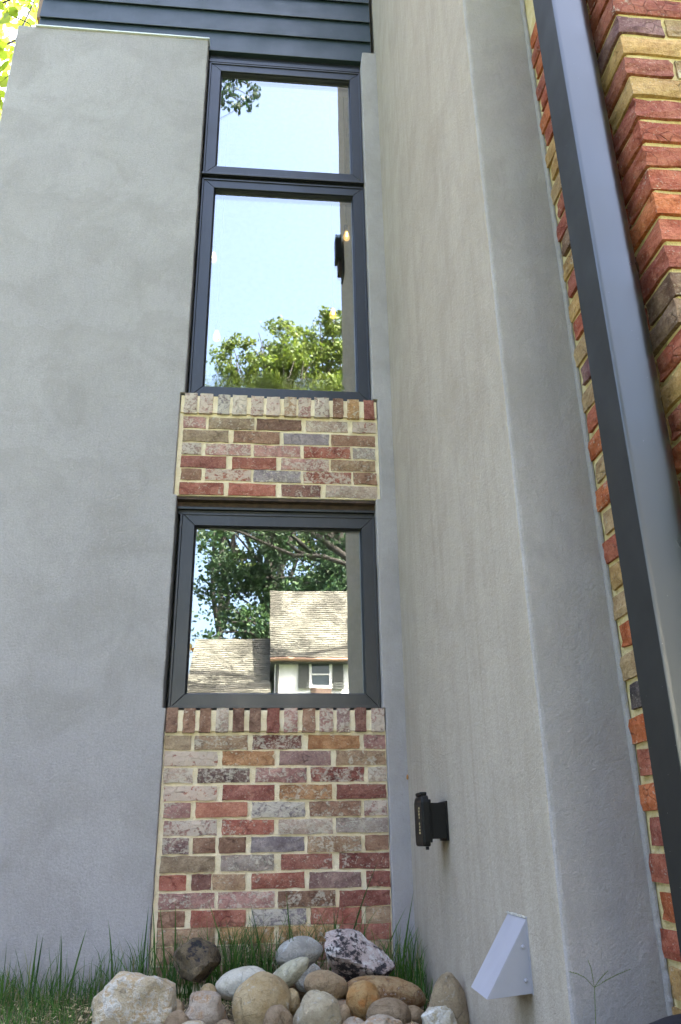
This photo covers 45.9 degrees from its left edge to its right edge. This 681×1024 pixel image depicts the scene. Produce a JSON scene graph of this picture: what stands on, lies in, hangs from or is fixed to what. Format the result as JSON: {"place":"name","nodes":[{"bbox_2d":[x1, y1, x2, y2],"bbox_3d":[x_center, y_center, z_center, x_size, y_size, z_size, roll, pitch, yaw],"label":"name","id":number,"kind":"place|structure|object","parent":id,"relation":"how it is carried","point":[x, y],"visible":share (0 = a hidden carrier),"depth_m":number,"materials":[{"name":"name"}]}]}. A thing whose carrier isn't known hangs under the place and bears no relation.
{"place":"outdoors","nodes":[
{"label":"outdoors","id":0,"kind":"place"},
{"bbox_2d":[0,0,37,100],"label":"sky","id":1,"kind":"structure","parent":0,"point":[13,34],"materials":[{"name":"white"}]},
{"bbox_2d":[0,994,429,1023],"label":"ground","id":2,"kind":"structure","parent":0,"point":[229,1012],"depth_m":2.54,"materials":[{"name":"soil"}]},
{"bbox_2d":[0,0,38,116],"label":"leafy tree","id":3,"kind":"object","parent":2,"relation":"on","point":[11,11],"visible":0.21,"depth_m":7.35,"materials":[{"name":"green plant"}]},
{"bbox_2d":[0,25,209,999],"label":"stucco wall","id":4,"kind":"structure","parent":2,"relation":"on","point":[102,139],"depth_m":3.54,"materials":[{"name":"grey paint"}]},
{"bbox_2d":[35,24,209,45],"bbox_3d":[-1.232,-2.712,4.574,0.964,0.012,0.051,1,-22,-5],"label":"cap flashing","id":5,"kind":"object","parent":4,"relation":"on","point":[113,31],"visible":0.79,"depth_m":4.55,"materials":[{"name":"white metal"}]},
{"bbox_2d":[177,496,374,519],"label":"steel lintel","id":6,"kind":"structure","parent":4,"relation":"attached to","point":[186,504],"depth_m":3.60,"materials":[{"name":"grey paint"}]},
{"bbox_2d":[174,393,379,500],"bbox_3d":[-0.287,-0.279,3.738,0.917,0.513,0.157,1,-22,-5],"label":"brick panel","id":7,"kind":"object","parent":6,"relation":"on","point":[244,446],"visible":0.95,"depth_m":3.67,"materials":[{"name":"red brick"}]},
{"bbox_2d":[209,55,359,72],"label":"head trim","id":8,"kind":"structure","parent":4,"relation":"attached to","point":[283,63],"depth_m":4.67,"materials":[{"name":"grey paint"}]},
{"bbox_2d":[91,971,176,1023],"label":"stone","id":9,"kind":"object","parent":2,"relation":"on","point":[124,997],"visible":0.96,"depth_m":2.27,"materials":[{"name":"beige stone"}]},
{"bbox_2d":[164,1010,189,1023],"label":"stone","id":10,"kind":"object","parent":2,"relation":"on","point":[178,1017],"visible":0.93,"depth_m":2.24,"materials":[{"name":"beige stone"}]},
{"bbox_2d":[176,999,184,1011],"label":"stone","id":11,"kind":"object","parent":2,"relation":"on","point":[180,1006],"visible":0.12,"depth_m":2.41,"materials":[{"name":"beige stone"}]},
{"bbox_2d":[182,1020,204,1023],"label":"stone","id":12,"kind":"object","parent":2,"relation":"on","point":[194,1022],"visible":1,"depth_m":2.18,"materials":[{"name":"beige stone"}]},
{"bbox_2d":[173,937,220,982],"bbox_3d":[-0.469,1.461,2.619,0.157,0.132,0.123,1,-22,-5],"label":"stone","id":13,"kind":"object","parent":2,"relation":"on","point":[194,960],"visible":1,"depth_m":2.60,"materials":[{"name":"brown stone"}]},
{"bbox_2d":[185,990,227,1023],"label":"stone","id":14,"kind":"object","parent":2,"relation":"on","point":[206,1007],"visible":0.92,"depth_m":2.29,"materials":[{"name":"beige stone"}]},
{"bbox_2d":[200,983,216,991],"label":"stone","id":15,"kind":"object","parent":2,"relation":"on","point":[208,986],"visible":0.31,"depth_m":2.43,"materials":[{"name":"beige stone"}]},
{"bbox_2d":[0,990,428,1023],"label":"straw","id":16,"kind":"object","parent":2,"relation":"on","point":[81,1019],"visible":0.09,"depth_m":2.49,"materials":[{"name":"plant"}]},
{"bbox_2d":[0,857,432,1023],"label":"grass","id":17,"kind":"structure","parent":2,"relation":"on","point":[6,998],"depth_m":2.71,"materials":[{"name":"green plant"}]},
{"bbox_2d":[217,1019,233,1023],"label":"stone","id":18,"kind":"object","parent":2,"relation":"on","point":[224,1021],"visible":1,"depth_m":2.22,"materials":[{"name":"beige stone"}]},
{"bbox_2d":[215,966,264,1000],"bbox_3d":[-0.302,1.453,2.478,0.165,0.095,0.121,1,-22,-5],"label":"stone","id":19,"kind":"object","parent":2,"relation":"on","point":[228,983],"visible":0.45,"depth_m":2.44,"materials":[{"name":"white stone"}]},
{"bbox_2d":[232,971,290,1023],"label":"stone","id":20,"kind":"object","parent":2,"relation":"on","point":[257,996],"visible":0.81,"depth_m":2.25,"materials":[{"name":"beige stone"}]},
{"bbox_2d":[289,988,299,1015],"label":"stone","id":21,"kind":"object","parent":20,"relation":"on","point":[295,1001],"visible":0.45,"depth_m":2.30,"materials":[{"name":"beige stone"}]},
{"bbox_2d":[167,11,370,707],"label":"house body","id":22,"kind":"structure","parent":2,"relation":"on","point":[276,612],"depth_m":6.88,"materials":[{"name":"clear glass"}]},
{"bbox_2d":[39,0,370,69],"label":"siding","id":23,"kind":"object","parent":22,"relation":"attached to","point":[328,31],"visible":0.81,"depth_m":4.73,"materials":[{"name":"wood"}]},
{"bbox_2d":[36,0,42,23],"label":"corner board","id":24,"kind":"object","parent":23,"relation":"attached to","point":[39,10],"visible":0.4,"depth_m":4.66,"materials":[{"name":"beige wood"}]},
{"bbox_2d":[212,88,222,262],"bbox_3d":[-0.915,-3.241,6.235,0.051,3.223,0.051,-18,-28,36],"label":"pendant bulb","id":25,"kind":"object","parent":22,"relation":"hanging from","point":[214,257],"visible":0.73,"depth_m":5.75,"materials":[{"name":"white glass"}]},
{"bbox_2d":[213,89,229,341],"bbox_3d":[-0.860,-2.938,6.116,0.051,3.876,0.051,-18,-28,36],"label":"pendant bulb","id":26,"kind":"object","parent":22,"relation":"hanging from","point":[216,336],"visible":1,"depth_m":5.56,"materials":[{"name":"white glass"}]},
{"bbox_2d":[168,512,380,709],"bbox_3d":[-0.274,0.423,3.465,0.860,0.846,0.108,1,-22,-5],"label":"window","id":27,"kind":"structure","parent":22,"relation":"attached to","point":[181,698],"depth_m":3.41,"materials":[{"name":"grey paint"}]},
{"bbox_2d":[188,178,370,401],"bbox_3d":[-0.298,-1.128,4.102,0.862,1.329,0.108,1,-22,-5],"label":"window","id":28,"kind":"structure","parent":22,"relation":"attached to","point":[213,188],"depth_m":4.09,"materials":[{"name":"grey paint"}]},
{"bbox_2d":[202,171,363,187],"bbox_3d":[-0.310,-1.762,4.356,0.869,0.031,0.118,1,-22,-5],"label":"mullion ledge","id":29,"kind":"object","parent":28,"relation":"on","point":[280,179],"visible":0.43,"depth_m":4.31,"materials":[{"name":"grey paint"}]},
{"bbox_2d":[203,62,363,180],"bbox_3d":[-0.315,-2.158,4.524,0.862,0.826,0.108,1,-22,-5],"label":"window","id":30,"kind":"structure","parent":22,"relation":"attached to","point":[220,73],"depth_m":4.56,"materials":[{"name":"grey paint"}]},
{"bbox_2d":[329,105,336,318],"bbox_3d":[-0.078,-3.025,6.233,0.051,3.651,0.051,-18,-28,36],"label":"pendant bulb","id":31,"kind":"object","parent":22,"relation":"hanging from","point":[332,314],"visible":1,"depth_m":5.67,"materials":[{"name":"white glass"}]},
{"bbox_2d":[343,97,349,240],"bbox_3d":[0.022,-3.337,6.372,0.051,2.970,0.051,-18,-28,36],"label":"pendant bulb","id":32,"kind":"object","parent":22,"relation":"hanging from","point":[346,236],"visible":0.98,"depth_m":5.85,"materials":[{"name":"white glass"}]},
{"bbox_2d":[149,707,393,993],"bbox_3d":[-0.254,1.298,3.092,0.878,1.053,0.157,1,-22,-5],"label":"brick panel","id":33,"kind":"object","parent":2,"relation":"on","point":[259,810],"visible":0.87,"depth_m":3.06,"materials":[{"name":"red brick"}]},
{"bbox_2d":[263,1004,292,1023],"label":"stone","id":34,"kind":"object","parent":2,"relation":"on","point":[278,1014],"visible":1,"depth_m":2.17,"materials":[{"name":"beige stone"}]},
{"bbox_2d":[289,984,305,1002],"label":"stone","id":35,"kind":"object","parent":2,"relation":"on","point":[301,995],"visible":0.02,"depth_m":2.55,"materials":[{"name":"stone"}]},
{"bbox_2d":[273,957,308,987],"bbox_3d":[-0.168,1.459,2.533,0.139,0.099,0.093,1,-22,-5],"label":"stone","id":36,"kind":"object","parent":35,"relation":"on","point":[290,972],"visible":0.62,"depth_m":2.51,"materials":[{"name":"grey stone"}]},
{"bbox_2d":[295,963,320,992],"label":"stone","id":37,"kind":"object","parent":36,"relation":"on","point":[299,984],"visible":0.41,"depth_m":2.51,"materials":[{"name":"grey stone"}]},
{"bbox_2d":[275,936,322,967],"bbox_3d":[-0.140,1.492,2.719,0.160,0.104,0.104,1,-22,-5],"label":"stone","id":38,"kind":"object","parent":2,"relation":"on","point":[311,948],"visible":0.77,"depth_m":2.69,"materials":[{"name":"grey stone"}]},
{"bbox_2d":[293,990,341,1023],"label":"stone","id":39,"kind":"object","parent":2,"relation":"on","point":[318,1007],"visible":1,"depth_m":2.18,"materials":[{"name":"beige stone"}]},
{"bbox_2d":[340,1004,350,1023],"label":"stone","id":40,"kind":"object","parent":2,"relation":"on","point":[345,1011],"visible":0.58,"depth_m":2.27,"materials":[{"name":"beige stone"}]},
{"bbox_2d":[343,1016,363,1023],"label":"stone","id":41,"kind":"object","parent":2,"relation":"on","point":[353,1020],"visible":0.95,"depth_m":2.20,"materials":[{"name":"white stone"}]},
{"bbox_2d":[346,980,379,1020],"bbox_3d":[0.065,1.421,2.334,0.101,0.108,0.110,1,-22,-5],"label":"stone","id":42,"kind":"object","parent":2,"relation":"on","point":[362,996],"visible":0.64,"depth_m":2.30,"materials":[{"name":"orange stone"}]},
{"bbox_2d":[361,1014,402,1023],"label":"stone","id":43,"kind":"object","parent":2,"relation":"on","point":[380,1019],"visible":1,"depth_m":2.13,"materials":[{"name":"beige stone"}]},
{"bbox_2d":[344,975,425,1007],"bbox_3d":[0.132,1.484,2.475,0.265,0.105,0.140,1,-22,-5],"label":"stone","id":44,"kind":"object","parent":2,"relation":"on","point":[408,993],"visible":0.52,"depth_m":2.44,"materials":[{"name":"beige stone"}]},
{"bbox_2d":[360,53,415,982],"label":"stucco wall","id":45,"kind":"structure","parent":2,"relation":"on","point":[390,642],"depth_m":3.54,"materials":[{"name":"grey paint"}]},
{"bbox_2d":[366,997,411,1023],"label":"stone","id":46,"kind":"object","parent":2,"relation":"on","point":[395,1008],"visible":0.83,"depth_m":2.22,"materials":[{"name":"beige stone"}]},
{"bbox_2d":[408,1005,423,1023],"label":"stone","id":47,"kind":"object","parent":2,"relation":"on","point":[416,1012],"visible":0.43,"depth_m":2.30,"materials":[{"name":"beige stone"}]},
{"bbox_2d":[421,1005,456,1023],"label":"stone","id":48,"kind":"object","parent":2,"relation":"on","point":[439,1015],"visible":1,"depth_m":2.07,"materials":[{"name":"white stone"}]},
{"bbox_2d":[429,972,469,1023],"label":"stone","id":49,"kind":"object","parent":2,"relation":"on","point":[448,991],"visible":0.76,"depth_m":2.15,"materials":[{"name":"beige stone"}]},
{"bbox_2d":[369,0,666,1023],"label":"stucco wall","id":50,"kind":"structure","parent":2,"relation":"on","point":[517,754],"depth_m":2.07,"materials":[{"name":"grey paint"}]},
{"bbox_2d":[414,792,449,849],"bbox_3d":[0.281,0.953,2.481,0.084,0.164,0.129,1,-22,-5],"label":"outlet box","id":51,"kind":"object","parent":50,"relation":"attached to","point":[431,822],"visible":1,"depth_m":2.43,"materials":[{"name":"black plastic"}]},
{"bbox_2d":[471,911,533,999],"bbox_3d":[0.335,0.932,1.700,0.100,0.148,0.145,1,-22,-5],"label":"vent hood","id":52,"kind":"object","parent":50,"relation":"attached to","point":[505,970],"visible":1,"depth_m":1.65,"materials":[{"name":"paint"}]},
{"bbox_2d":[570,961,629,1023],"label":"crabgrass stalk","id":53,"kind":"object","parent":2,"relation":"on","point":[597,982],"visible":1,"depth_m":1.35,"materials":[{"name":"green plant"}]},
{"bbox_2d":[520,0,680,1015],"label":"brick wall","id":54,"kind":"structure","parent":2,"relation":"on","point":[637,44],"depth_m":1.66,"materials":[{"name":"brick"}]},
{"bbox_2d":[533,0,680,955],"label":"downspout","id":55,"kind":"object","parent":54,"relation":"attached to","point":[643,488],"visible":1,"depth_m":1.46,"materials":[{"name":"paint"}]},
{"bbox_2d":[649,1014,680,1023],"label":"drain adapter","id":56,"kind":"object","parent":2,"relation":"on","point":[674,1019],"visible":1,"depth_m":1.14,"materials":[{"name":"black plastic"}]},
{"bbox_2d":[292,1000,351,1017],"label":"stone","id":57,"kind":"object","parent":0,"point":[340,1002],"depth_m":2.38,"materials":[{"name":"beige stone"}]},
{"bbox_2d":[304,970,347,999],"bbox_3d":[-0.045,1.439,2.445,0.134,0.083,0.109,1,-22,-5],"label":"stone","id":58,"kind":"object","parent":57,"relation":"on","point":[335,985],"visible":0.81,"depth_m":2.41,"materials":[{"name":"beige stone"}]},
{"bbox_2d":[324,929,394,981],"bbox_3d":[0.060,1.458,2.636,0.232,0.165,0.155,1,-22,-5],"label":"stone","id":59,"kind":"object","parent":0,"point":[351,954],"visible":0.87,"depth_m":2.60,"materials":[{"name":"grey stone"}]}
]}

